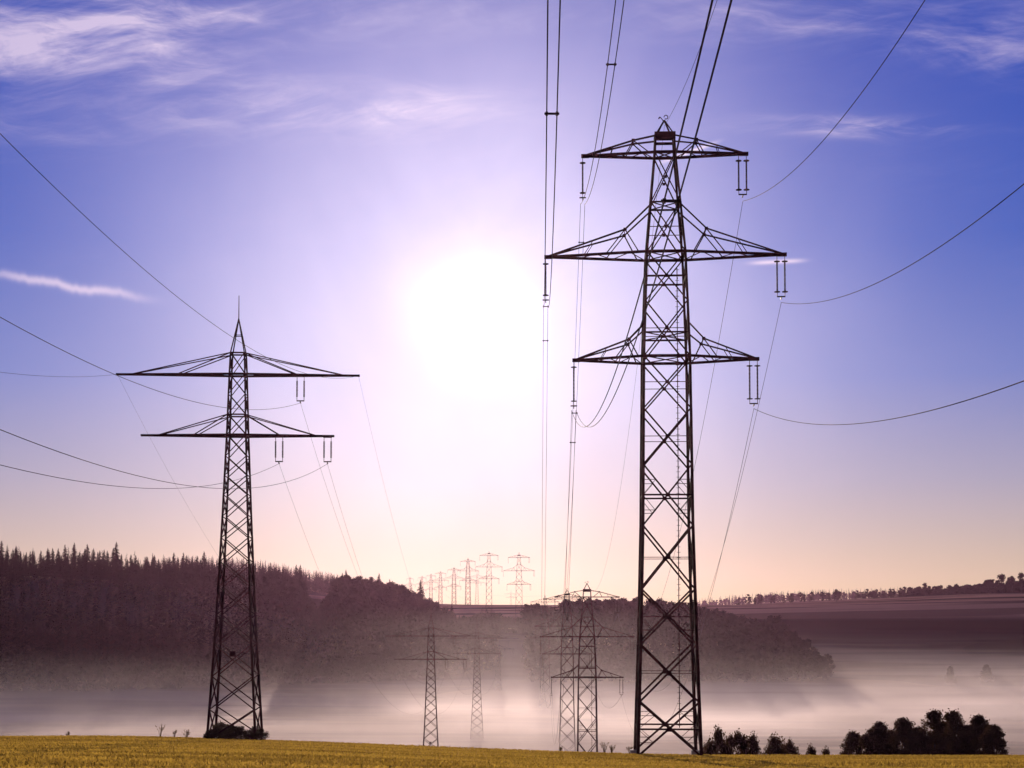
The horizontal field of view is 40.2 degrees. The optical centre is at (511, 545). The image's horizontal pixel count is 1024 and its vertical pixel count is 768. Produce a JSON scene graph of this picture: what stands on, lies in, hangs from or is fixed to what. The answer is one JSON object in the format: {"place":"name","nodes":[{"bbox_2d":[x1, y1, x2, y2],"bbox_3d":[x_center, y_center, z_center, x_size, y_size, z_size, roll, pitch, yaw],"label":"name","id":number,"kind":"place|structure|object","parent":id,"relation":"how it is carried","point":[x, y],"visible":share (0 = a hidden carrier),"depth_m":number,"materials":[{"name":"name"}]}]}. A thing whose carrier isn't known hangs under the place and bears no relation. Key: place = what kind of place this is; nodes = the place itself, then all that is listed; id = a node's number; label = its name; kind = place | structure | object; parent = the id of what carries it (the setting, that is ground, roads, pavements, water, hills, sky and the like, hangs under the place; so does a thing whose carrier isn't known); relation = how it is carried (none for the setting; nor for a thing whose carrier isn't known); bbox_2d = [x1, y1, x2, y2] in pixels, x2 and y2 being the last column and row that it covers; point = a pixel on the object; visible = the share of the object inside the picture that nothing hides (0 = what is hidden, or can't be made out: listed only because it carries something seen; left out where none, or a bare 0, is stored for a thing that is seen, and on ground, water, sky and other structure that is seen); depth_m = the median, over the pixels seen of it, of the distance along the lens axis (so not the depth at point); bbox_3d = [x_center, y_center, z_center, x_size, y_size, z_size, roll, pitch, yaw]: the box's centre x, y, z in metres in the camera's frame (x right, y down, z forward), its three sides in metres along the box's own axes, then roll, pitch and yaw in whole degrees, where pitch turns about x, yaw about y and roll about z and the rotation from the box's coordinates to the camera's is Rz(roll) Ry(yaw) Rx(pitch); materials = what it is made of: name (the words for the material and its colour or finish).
{"place":"outdoors","nodes":[
{"label":"outdoors","id":0,"kind":"place"},
{"bbox_2d":[0,577,1023,767],"bbox_3d":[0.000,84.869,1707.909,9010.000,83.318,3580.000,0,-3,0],"label":"ground","id":1,"kind":"structure","parent":0,"point":[893,658],"depth_m":739.11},
{"bbox_2d":[0,541,7,577],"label":"conifer tree","id":2,"kind":"object","parent":1,"relation":"on","point":[2,556],"visible":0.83,"depth_m":840.52,"materials":[{"name":"green plant"}]},
{"bbox_2d":[4,550,18,583],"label":"conifer tree","id":3,"kind":"object","parent":1,"relation":"on","point":[13,562],"visible":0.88,"depth_m":835.30,"materials":[{"name":"green plant"}]},
{"bbox_2d":[17,551,24,578],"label":"conifer tree","id":4,"kind":"object","parent":1,"relation":"on","point":[20,555],"visible":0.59,"depth_m":842.84,"materials":[{"name":"green plant"}]},
{"bbox_2d":[25,551,34,578],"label":"conifer tree","id":5,"kind":"object","parent":1,"relation":"on","point":[30,566],"visible":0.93,"depth_m":848.24,"materials":[{"name":"green plant"}]},
{"bbox_2d":[50,548,57,574],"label":"conifer tree","id":6,"kind":"object","parent":1,"relation":"on","point":[52,553],"visible":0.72,"depth_m":860.03,"materials":[{"name":"green plant"}]},
{"bbox_2d":[58,556,64,580],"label":"conifer tree","id":7,"kind":"object","parent":1,"relation":"on","point":[60,567],"visible":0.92,"depth_m":850.60,"materials":[{"name":"green plant"}]},
{"bbox_2d":[62,545,68,567],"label":"conifer tree","id":8,"kind":"object","parent":1,"relation":"on","point":[64,554],"visible":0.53,"depth_m":885.74,"materials":[{"name":"green plant"}]},
{"bbox_2d":[67,562,75,584],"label":"conifer tree","id":9,"kind":"object","parent":1,"relation":"on","point":[71,575],"visible":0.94,"depth_m":843.09,"materials":[{"name":"green plant"}]},
{"bbox_2d":[66,543,77,571],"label":"conifer tree","id":10,"kind":"object","parent":1,"relation":"on","point":[72,555],"visible":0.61,"depth_m":866.68,"materials":[{"name":"green plant"}]},
{"bbox_2d":[78,555,86,579],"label":"conifer tree","id":11,"kind":"object","parent":1,"relation":"on","point":[84,574],"visible":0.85,"depth_m":856.25,"materials":[{"name":"green plant"}]},
{"bbox_2d":[84,545,90,575],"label":"conifer tree","id":12,"kind":"object","parent":1,"relation":"on","point":[86,562],"visible":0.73,"depth_m":874.26,"materials":[{"name":"green plant"}]},
{"bbox_2d":[87,548,98,578],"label":"conifer tree","id":13,"kind":"object","parent":1,"relation":"on","point":[93,558],"visible":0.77,"depth_m":859.72,"materials":[{"name":"green plant"}]},
{"bbox_2d":[106,548,119,579],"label":"conifer tree","id":14,"kind":"object","parent":1,"relation":"on","point":[112,561],"visible":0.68,"depth_m":862.87,"materials":[{"name":"green plant"}]},
{"bbox_2d":[107,542,123,579],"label":"conifer tree","id":15,"kind":"object","parent":1,"relation":"on","point":[116,552],"visible":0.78,"depth_m":865.71,"materials":[{"name":"green plant"}]},
{"bbox_2d":[154,559,163,586],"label":"conifer tree","id":16,"kind":"object","parent":1,"relation":"on","point":[157,575],"visible":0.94,"depth_m":861.77,"materials":[{"name":"green plant"}]},
{"bbox_2d":[178,554,187,583],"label":"conifer tree","id":17,"kind":"object","parent":1,"relation":"on","point":[181,575],"visible":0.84,"depth_m":875.46,"materials":[{"name":"green plant"}]},
{"bbox_2d":[201,552,207,573],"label":"conifer tree","id":18,"kind":"object","parent":1,"relation":"on","point":[204,565],"visible":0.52,"depth_m":900.28,"materials":[{"name":"green plant"}]},
{"bbox_2d":[203,730,213,739],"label":"shrub","id":19,"kind":"object","parent":1,"relation":"on","point":[207,734],"visible":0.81,"depth_m":126.22,"materials":[{"name":"green plant"}]},
{"bbox_2d":[210,727,222,738],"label":"shrub","id":20,"kind":"object","parent":1,"relation":"on","point":[215,731],"visible":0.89,"depth_m":127.22,"materials":[{"name":"green plant"}]},
{"bbox_2d":[212,720,231,738],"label":"shrub","id":21,"kind":"object","parent":1,"relation":"on","point":[220,725],"visible":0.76,"depth_m":128.09,"materials":[{"name":"green plant"}]},
{"bbox_2d":[224,726,243,738],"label":"shrub","id":22,"kind":"object","parent":1,"relation":"on","point":[234,733],"visible":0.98,"depth_m":126.21,"materials":[{"name":"green plant"}]},
{"bbox_2d":[96,555,376,594],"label":"forest","id":23,"kind":"object","parent":1,"relation":"on","point":[315,583],"visible":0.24,"depth_m":1347.37,"materials":[{"name":"black plant"}]},
{"bbox_2d":[116,306,359,739],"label":"power pylon","id":24,"kind":"object","parent":1,"relation":"on","point":[229,434],"visible":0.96,"depth_m":130.37,"materials":[{"name":"metal"}]},
{"bbox_2d":[1,464,277,488],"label":"power cable","id":25,"kind":"object","parent":24,"relation":"attached to","point":[128,487],"visible":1,"depth_m":83.71,"materials":[{"name":"metal"}]},
{"bbox_2d":[0,317,298,409],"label":"power cable","id":26,"kind":"object","parent":24,"relation":"attached to","point":[129,380],"visible":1,"depth_m":75.83,"materials":[{"name":"metal"}]},
{"bbox_2d":[0,429,326,488],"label":"power cable","id":27,"kind":"object","parent":24,"relation":"attached to","point":[137,475],"visible":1,"depth_m":67.40,"materials":[{"name":"metal"}]},
{"bbox_2d":[0,133,355,378],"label":"power cable","id":28,"kind":"object","parent":24,"relation":"attached to","point":[127,254],"visible":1,"depth_m":57.75,"materials":[{"name":"metal"}]},
{"bbox_2d":[280,467,443,713],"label":"power cable","id":29,"kind":"object","parent":24,"relation":"attached to","point":[333,605],"visible":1,"depth_m":162.39,"materials":[{"name":"metal"}]},
{"bbox_2d":[300,403,452,683],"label":"power cable","id":30,"kind":"object","parent":24,"relation":"attached to","point":[354,567],"visible":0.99,"depth_m":168.88,"materials":[{"name":"metal"}]},
{"bbox_2d":[328,467,451,713],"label":"power cable","id":31,"kind":"object","parent":24,"relation":"attached to","point":[364,583],"visible":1,"depth_m":155.19,"materials":[{"name":"metal"}]},
{"bbox_2d":[0,545,502,691],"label":"forest","id":32,"kind":"object","parent":1,"relation":"on","point":[379,663],"visible":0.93,"depth_m":820.92,"materials":[{"name":"black plant"}]},
{"bbox_2d":[253,728,269,739],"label":"shrub","id":33,"kind":"object","parent":1,"relation":"on","point":[259,733],"visible":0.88,"depth_m":126.15,"materials":[{"name":"green plant"}]},
{"bbox_2d":[259,566,265,587],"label":"conifer tree","id":34,"kind":"object","parent":1,"relation":"on","point":[262,576],"visible":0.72,"depth_m":894.24,"materials":[{"name":"green plant"}]},
{"bbox_2d":[265,563,273,592],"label":"conifer tree","id":35,"kind":"object","parent":1,"relation":"on","point":[270,573],"visible":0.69,"depth_m":892.45,"materials":[{"name":"green plant"}]},
{"bbox_2d":[280,570,288,596],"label":"conifer tree","id":36,"kind":"object","parent":1,"relation":"on","point":[286,581],"visible":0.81,"depth_m":883.56,"materials":[{"name":"green plant"}]},
{"bbox_2d":[295,565,307,599],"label":"conifer tree","id":37,"kind":"object","parent":1,"relation":"on","point":[301,580],"visible":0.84,"depth_m":886.46,"materials":[{"name":"green plant"}]},
{"bbox_2d":[330,577,343,598],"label":"broadleaf tree","id":38,"kind":"object","parent":1,"relation":"on","point":[337,582],"visible":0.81,"depth_m":897.33,"materials":[{"name":"green plant"}]},
{"bbox_2d":[359,579,371,592],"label":"broadleaf tree","id":39,"kind":"object","parent":1,"relation":"on","point":[368,583],"visible":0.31,"depth_m":903.18,"materials":[{"name":"green plant"}]},
{"bbox_2d":[391,584,401,599],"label":"broadleaf tree","id":40,"kind":"object","parent":1,"relation":"on","point":[397,587],"visible":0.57,"depth_m":905.63,"materials":[{"name":"green plant"}]},
{"bbox_2d":[415,593,424,605],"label":"broadleaf tree","id":41,"kind":"object","parent":1,"relation":"on","point":[418,597],"visible":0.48,"depth_m":911.74,"materials":[{"name":"green plant"}]},
{"bbox_2d":[417,579,425,597],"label":"conifer tree","id":42,"kind":"object","parent":1,"relation":"on","point":[421,590],"visible":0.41,"depth_m":954.30,"materials":[{"name":"green plant"}]},
{"bbox_2d":[392,616,469,745],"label":"power pylon","id":43,"kind":"object","parent":1,"relation":"on","point":[433,659],"visible":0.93,"depth_m":343.60,"materials":[{"name":"metal"}]},
{"bbox_2d":[432,572,448,603],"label":"power pylon","id":44,"kind":"object","parent":1,"relation":"on","point":[441,580],"visible":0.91,"depth_m":1749.11,"materials":[{"name":"metal"}]},
{"bbox_2d":[444,568,461,603],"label":"power pylon","id":45,"kind":"object","parent":1,"relation":"on","point":[452,586],"visible":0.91,"depth_m":1499.47,"materials":[{"name":"metal"}]},
{"bbox_2d":[458,559,477,604],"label":"power pylon","id":46,"kind":"object","parent":1,"relation":"on","point":[469,580],"visible":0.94,"depth_m":1289.49,"materials":[{"name":"metal"}]},
{"bbox_2d":[452,625,501,738],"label":"power pylon","id":47,"kind":"object","parent":1,"relation":"on","point":[478,653],"visible":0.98,"depth_m":517.97,"materials":[{"name":"metal"}]},
{"bbox_2d":[475,552,502,602],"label":"power pylon","id":48,"kind":"object","parent":1,"relation":"on","point":[490,573],"visible":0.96,"depth_m":1059.75,"materials":[{"name":"metal"}]},
{"bbox_2d":[477,631,518,690],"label":"power pylon","id":49,"kind":"object","parent":1,"relation":"on","point":[499,655],"visible":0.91,"depth_m":762.71,"materials":[{"name":"metal"}]},
{"bbox_2d":[0,735,1023,767],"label":"crop","id":50,"kind":"object","parent":1,"relation":"on","point":[84,751],"visible":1,"depth_m":81.11,"materials":[{"name":"yellow plant"}]},
{"bbox_2d":[503,552,534,621],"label":"power pylon","id":51,"kind":"object","parent":1,"relation":"on","point":[521,577],"visible":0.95,"depth_m":914.33,"materials":[{"name":"metal"}]},
{"bbox_2d":[519,604,530,631],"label":"broadleaf tree","id":52,"kind":"object","parent":1,"relation":"on","point":[524,615],"visible":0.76,"depth_m":891.74,"materials":[{"name":"green plant"}]},
{"bbox_2d":[524,595,565,707],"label":"power pylon","id":53,"kind":"object","parent":1,"relation":"on","point":[547,619],"visible":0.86,"depth_m":687.99,"materials":[{"name":"metal"}]},
{"bbox_2d":[560,598,571,620],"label":"broadleaf tree","id":54,"kind":"object","parent":1,"relation":"on","point":[563,602],"visible":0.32,"depth_m":874.13,"materials":[{"name":"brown plant"}]},
{"bbox_2d":[534,589,598,751],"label":"power pylon","id":55,"kind":"object","parent":1,"relation":"on","point":[567,736],"visible":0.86,"depth_m":448.13,"materials":[{"name":"metal"}]},
{"bbox_2d":[539,581,634,751],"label":"power pylon","id":56,"kind":"object","parent":1,"relation":"on","point":[595,676],"visible":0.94,"depth_m":306.48,"materials":[{"name":"metal"}]},
{"bbox_2d":[540,305,548,690],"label":"cable pair","id":57,"kind":"object","parent":56,"relation":"attached to","point":[543,340],"visible":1,"depth_m":142.75,"materials":[{"name":"metal"}]},
{"bbox_2d":[551,410,575,743],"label":"cable pair","id":58,"kind":"object","parent":56,"relation":"attached to","point":[569,568],"visible":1,"depth_m":141.93,"materials":[{"name":"metal"}]},
{"bbox_2d":[554,205,584,640],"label":"cable pair","id":59,"kind":"object","parent":56,"relation":"attached to","point":[576,407],"visible":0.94,"depth_m":142.63,"materials":[{"name":"metal"}]},
{"bbox_2d":[595,172,659,590],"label":"power cable","id":60,"kind":"object","parent":56,"relation":"attached to","point":[634,387],"visible":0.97,"depth_m":161.22,"materials":[{"name":"metal"}]},
{"bbox_2d":[618,202,742,641],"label":"power cable","id":61,"kind":"object","parent":56,"relation":"attached to","point":[706,406],"visible":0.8,"depth_m":142.59,"materials":[{"name":"metal"}]},
{"bbox_2d":[621,409,753,744],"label":"power cable","id":62,"kind":"object","parent":56,"relation":"attached to","point":[720,557],"visible":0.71,"depth_m":138.33,"materials":[{"name":"metal"}]},
{"bbox_2d":[633,305,780,690],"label":"power cable","id":63,"kind":"object","parent":56,"relation":"attached to","point":[742,473],"visible":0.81,"depth_m":140.74,"materials":[{"name":"metal"}]},
{"bbox_2d":[460,598,821,681],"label":"woodland","id":64,"kind":"object","parent":1,"relation":"on","point":[745,649],"visible":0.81,"depth_m":826.53,"materials":[{"name":"green plant"}]},
{"bbox_2d":[542,115,787,754],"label":"power pylon","id":65,"kind":"object","parent":1,"relation":"on","point":[658,135],"visible":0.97,"depth_m":119.67,"materials":[{"name":"metal"}]},
{"bbox_2d":[543,0,560,307],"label":"cable pair","id":66,"kind":"object","parent":65,"relation":"attached to","point":[547,113],"visible":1,"depth_m":51.07,"materials":[{"name":"metal"}]},
{"bbox_2d":[580,0,623,204],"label":"cable pair","id":67,"kind":"object","parent":65,"relation":"attached to","point":[614,64],"visible":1,"depth_m":73.82,"materials":[{"name":"metal"}]},
{"bbox_2d":[571,0,731,426],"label":"cable pair","id":68,"kind":"object","parent":65,"relation":"attached to","point":[664,200],"visible":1,"depth_m":35.97,"materials":[{"name":"metal"}]},
{"bbox_2d":[744,0,924,200],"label":"power cable","id":69,"kind":"object","parent":65,"relation":"attached to","point":[853,103],"visible":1,"depth_m":76.77,"materials":[{"name":"metal"}]},
{"bbox_2d":[755,380,1023,424],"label":"power cable","id":70,"kind":"object","parent":65,"relation":"attached to","point":[907,415],"visible":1,"depth_m":68.92,"materials":[{"name":"metal"}]},
{"bbox_2d":[781,184,1023,303],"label":"power cable","id":71,"kind":"object","parent":65,"relation":"attached to","point":[924,256],"visible":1,"depth_m":73.78,"materials":[{"name":"metal"}]},
{"bbox_2d":[703,724,732,754],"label":"shrub","id":72,"kind":"object","parent":1,"relation":"on","point":[717,745],"visible":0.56,"depth_m":178.52,"materials":[{"name":"black plant"}]},
{"bbox_2d":[724,728,753,754],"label":"shrub","id":73,"kind":"object","parent":1,"relation":"on","point":[739,741],"visible":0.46,"depth_m":182.67,"materials":[{"name":"black plant"}]},
{"bbox_2d":[737,731,764,754],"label":"shrub","id":74,"kind":"object","parent":1,"relation":"on","point":[753,742],"visible":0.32,"depth_m":186.71,"materials":[{"name":"black plant"}]},
{"bbox_2d":[761,732,788,754],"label":"shrub","id":75,"kind":"object","parent":1,"relation":"on","point":[774,745],"visible":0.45,"depth_m":178.69,"materials":[{"name":"black plant"}]},
{"bbox_2d":[783,736,799,754],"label":"shrub","id":76,"kind":"object","parent":1,"relation":"on","point":[790,748],"visible":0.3,"depth_m":182.43,"materials":[{"name":"black plant"}]},
{"bbox_2d":[800,639,810,649],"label":"broadleaf tree","id":77,"kind":"object","parent":1,"relation":"on","point":[806,644],"visible":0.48,"depth_m":833.79,"materials":[{"name":"brown plant"}]},
{"bbox_2d":[805,743,816,754],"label":"shrub","id":78,"kind":"object","parent":1,"relation":"on","point":[811,751],"visible":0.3,"depth_m":186.80,"materials":[{"name":"black plant"}]},
{"bbox_2d":[808,647,819,655],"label":"broadleaf tree","id":79,"kind":"object","parent":1,"relation":"on","point":[814,650],"visible":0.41,"depth_m":820.18,"materials":[{"name":"brown plant"}]},
{"bbox_2d":[816,657,831,680],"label":"broadleaf tree","id":80,"kind":"object","parent":1,"relation":"on","point":[823,665],"visible":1,"depth_m":793.45,"materials":[{"name":"grey plant"}]},
{"bbox_2d":[818,654,835,679],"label":"broadleaf tree","id":81,"kind":"object","parent":1,"relation":"on","point":[829,658],"visible":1,"depth_m":797.18,"materials":[{"name":"grey plant"}]},
{"bbox_2d":[839,729,864,754],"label":"broadleaf tree","id":82,"kind":"object","parent":1,"relation":"on","point":[851,743],"visible":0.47,"depth_m":186.41,"materials":[{"name":"black plant"}]},
{"bbox_2d":[697,579,1023,604],"bbox_3d":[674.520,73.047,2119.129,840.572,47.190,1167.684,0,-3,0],"label":"ridge woods","id":83,"kind":"object","parent":1,"relation":"on","point":[955,589],"visible":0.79,"depth_m":1588.68,"materials":[{"name":"green plant"}]},
{"bbox_2d":[858,732,882,754],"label":"broadleaf tree","id":84,"kind":"object","parent":1,"relation":"on","point":[864,737],"visible":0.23,"depth_m":192.33,"materials":[{"name":"black plant"}]},
{"bbox_2d":[862,721,898,754],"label":"broadleaf tree","id":85,"kind":"object","parent":1,"relation":"on","point":[879,737],"visible":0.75,"depth_m":190.21,"materials":[{"name":"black plant"}]},
{"bbox_2d":[888,717,915,754],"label":"broadleaf tree","id":86,"kind":"object","parent":1,"relation":"on","point":[903,726],"visible":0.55,"depth_m":194.37,"materials":[{"name":"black plant"}]},
{"bbox_2d":[902,725,926,754],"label":"broadleaf tree","id":87,"kind":"object","parent":1,"relation":"on","point":[912,737],"visible":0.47,"depth_m":189.53,"materials":[{"name":"black plant"}]},
{"bbox_2d":[920,582,930,594],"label":"broadleaf tree","id":88,"kind":"object","parent":1,"relation":"on","point":[926,588],"visible":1,"depth_m":1478.59,"materials":[{"name":"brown plant"}]},
{"bbox_2d":[912,708,964,754],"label":"broadleaf tree","id":89,"kind":"object","parent":1,"relation":"on","point":[937,739],"visible":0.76,"depth_m":187.30,"materials":[{"name":"green plant"}]},
{"bbox_2d":[932,708,965,752],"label":"broadleaf tree","id":90,"kind":"object","parent":1,"relation":"on","point":[954,719],"visible":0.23,"depth_m":191.49,"materials":[{"name":"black plant"}]},
{"bbox_2d":[945,666,956,682],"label":"broadleaf tree","id":91,"kind":"object","parent":1,"relation":"on","point":[951,673],"visible":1,"depth_m":782.54,"materials":[{"name":"grey plant"}]},
{"bbox_2d":[951,723,983,754],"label":"broadleaf tree","id":92,"kind":"object","parent":1,"relation":"on","point":[967,736],"visible":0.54,"depth_m":186.29,"materials":[{"name":"black plant"}]},
{"bbox_2d":[968,713,993,753],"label":"broadleaf tree","id":93,"kind":"object","parent":1,"relation":"on","point":[979,722],"visible":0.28,"depth_m":195.38,"materials":[{"name":"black plant"}]},
{"bbox_2d":[980,664,994,681],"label":"broadleaf tree","id":94,"kind":"object","parent":1,"relation":"on","point":[986,672],"visible":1,"depth_m":788.48,"materials":[{"name":"grey plant"}]},
{"bbox_2d":[983,579,992,593],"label":"broadleaf tree","id":95,"kind":"object","parent":1,"relation":"on","point":[987,583],"visible":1,"depth_m":1498.40,"materials":[{"name":"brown plant"}]},
{"bbox_2d":[975,724,1011,754],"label":"broadleaf tree","id":96,"kind":"object","parent":1,"relation":"on","point":[990,738],"visible":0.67,"depth_m":188.35,"materials":[{"name":"black plant"}]},
{"bbox_2d":[994,573,1008,592],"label":"broadleaf tree","id":97,"kind":"object","parent":1,"relation":"on","point":[1001,577],"visible":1,"depth_m":1497.72,"materials":[{"name":"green plant"}]},
{"bbox_2d":[1006,576,1016,592],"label":"broadleaf tree","id":98,"kind":"object","parent":1,"relation":"on","point":[1011,580],"visible":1,"depth_m":1508.99,"materials":[{"name":"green plant"}]},
{"bbox_2d":[1012,572,1023,592],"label":"broadleaf tree","id":99,"kind":"object","parent":1,"relation":"on","point":[1020,581],"visible":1,"depth_m":1499.34,"materials":[{"name":"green plant"}]},
{"bbox_2d":[0,0,1023,604],"label":"sky","id":100,"kind":"structure","parent":0,"point":[364,180],"materials":[{"name":"blue"}]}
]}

